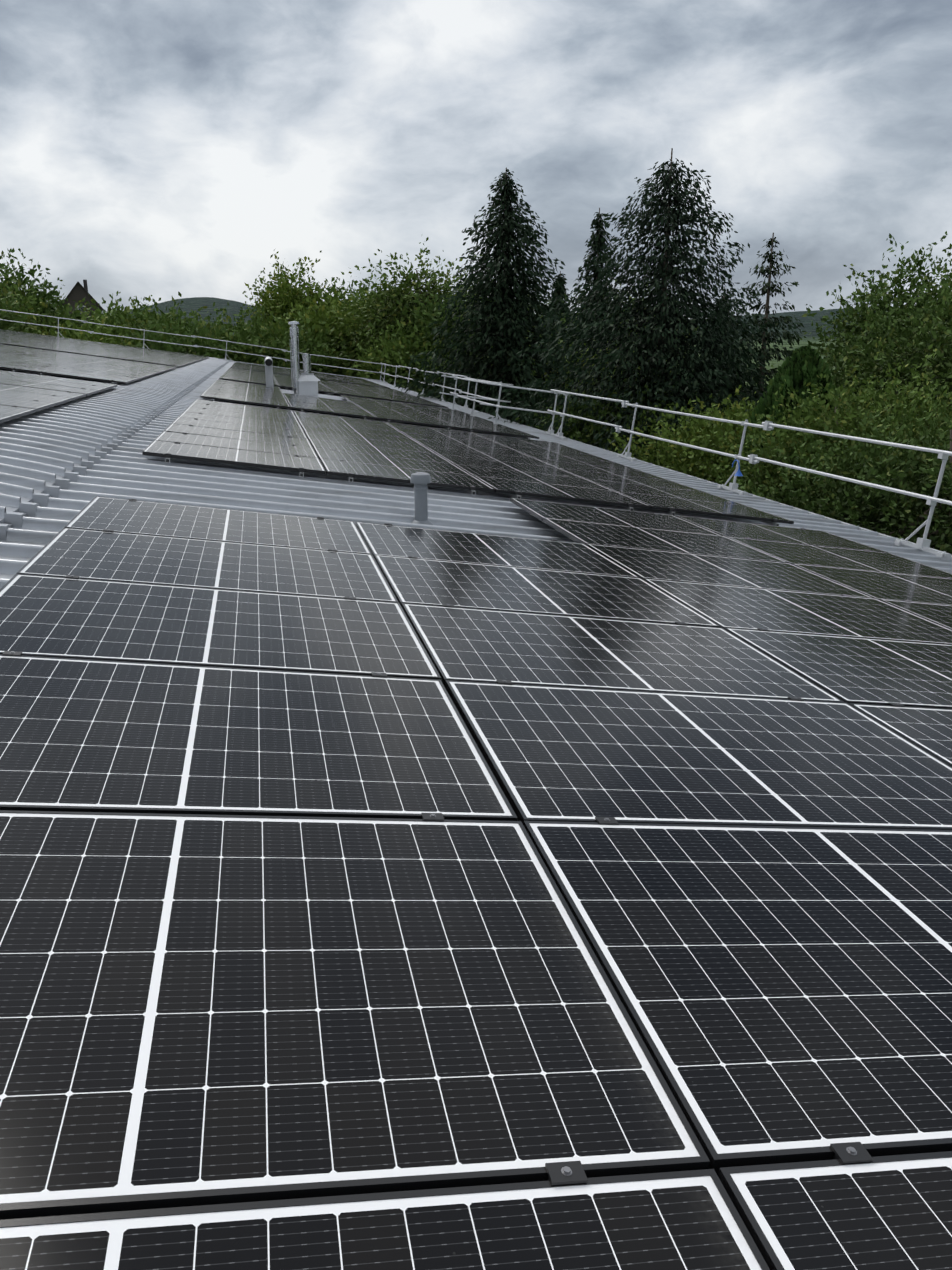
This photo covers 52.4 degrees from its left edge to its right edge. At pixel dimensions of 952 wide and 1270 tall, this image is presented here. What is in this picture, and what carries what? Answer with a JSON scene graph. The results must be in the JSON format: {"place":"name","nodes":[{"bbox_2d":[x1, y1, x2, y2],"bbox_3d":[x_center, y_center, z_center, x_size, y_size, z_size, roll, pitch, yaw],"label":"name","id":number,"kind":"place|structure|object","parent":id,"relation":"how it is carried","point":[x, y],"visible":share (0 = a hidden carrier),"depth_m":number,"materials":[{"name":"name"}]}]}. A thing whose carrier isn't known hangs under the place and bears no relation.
{"place":"outdoors","nodes":[
{"label":"outdoors","id":0,"kind":"place"},
{"bbox_2d":[0,0,951,318],"label":"sky","id":1,"kind":"structure","parent":0,"point":[161,149],"materials":[{"name":"grey"}]},
{"bbox_2d":[110,297,909,398],"bbox_3d":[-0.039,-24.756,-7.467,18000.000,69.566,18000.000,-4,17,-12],"label":"terrain","id":2,"kind":"structure","parent":0,"point":[187,305],"depth_m":866.69,"materials":[{"name":"green plant"}]},
{"bbox_2d":[62,280,103,321],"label":"timber house","id":3,"kind":"structure","parent":2,"relation":"on","point":[78,292],"depth_m":163.12,"materials":[{"name":"wood"}]},
{"bbox_2d":[394,158,803,467],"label":"conifer trees","id":4,"kind":"object","parent":2,"relation":"on","point":[726,374],"visible":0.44,"depth_m":28.17,"materials":[{"name":"green plant"}]},
{"bbox_2d":[286,148,951,554],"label":"tree trunks","id":5,"kind":"object","parent":2,"relation":"on","point":[900,532],"visible":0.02,"depth_m":28.22,"materials":[{"name":"brown plant"}]},
{"bbox_2d":[0,231,951,553],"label":"deciduous trees","id":6,"kind":"object","parent":5,"relation":"attached to","point":[914,327],"visible":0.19,"depth_m":23.85,"materials":[{"name":"green plant"}]},
{"bbox_2d":[0,237,951,525],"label":"light tree foliage","id":7,"kind":"object","parent":5,"relation":"attached to","point":[366,341],"visible":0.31,"depth_m":41.73,"materials":[{"name":"green plant"}]},
{"bbox_2d":[734,345,845,495],"bbox_3d":[6.778,-1.875,21.230,2.783,8.628,2.844,-4,17,-12],"label":"bush","id":8,"kind":"object","parent":2,"relation":"on","point":[801,366],"visible":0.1,"depth_m":19.90,"materials":[{"name":"green plant"}]},
{"bbox_3d":[-13.461,-3.310,23.245,30.706,10.768,68.490,-4,17,-12],"label":"hall building","id":9,"kind":"object","parent":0,"visible":0},
{"bbox_2d":[0,345,951,588],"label":"metal roof","id":10,"kind":"structure","parent":9,"relation":"on","point":[63,465],"depth_m":9.19,"materials":[{"name":"metal"}]},
{"bbox_2d":[265,321,319,396],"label":"roof flues","id":11,"kind":"object","parent":10,"relation":"on","point":[305,383],"visible":0.96,"depth_m":26.84,"materials":[{"name":"silver metal"}]},
{"bbox_2d":[12,370,778,525],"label":"mounting rails","id":12,"kind":"object","parent":10,"relation":"on","point":[349,479],"visible":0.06,"depth_m":10.53,"materials":[{"name":"metal"}]},
{"bbox_2d":[0,329,951,1269],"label":"solar panels","id":13,"kind":"object","parent":12,"relation":"on","point":[290,979],"visible":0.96,"depth_m":2.28,"materials":[{"name":"black glass"}]},
{"bbox_2d":[2,350,951,1184],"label":"panel clamps","id":14,"kind":"object","parent":12,"relation":"attached to","point":[574,1172],"visible":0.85,"depth_m":1.57,"materials":[{"name":"black"}]},
{"bbox_2d":[406,472,438,525],"bbox_3d":[-0.457,-1.116,8.044,0.339,0.470,0.300,-4,17,-12],"label":"vent pipe","id":15,"kind":"object","parent":10,"relation":"on","point":[420,480],"visible":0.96,"depth_m":7.99,"materials":[{"name":"grey plastic"}]},
{"bbox_2d":[0,309,951,559],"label":"guard rail","id":16,"kind":"object","parent":10,"relation":"on","point":[923,543],"visible":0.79,"depth_m":15.85,"materials":[{"name":"metal"}]},
{"bbox_2d":[732,460,742,475],"bbox_3d":[3.921,-2.521,14.554,0.140,0.229,0.299,-4,17,-12],"label":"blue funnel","id":17,"kind":"object","parent":16,"relation":"attached to","point":[738,473],"visible":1,"depth_m":14.48,"materials":[{"name":"blue plastic"}]}
]}

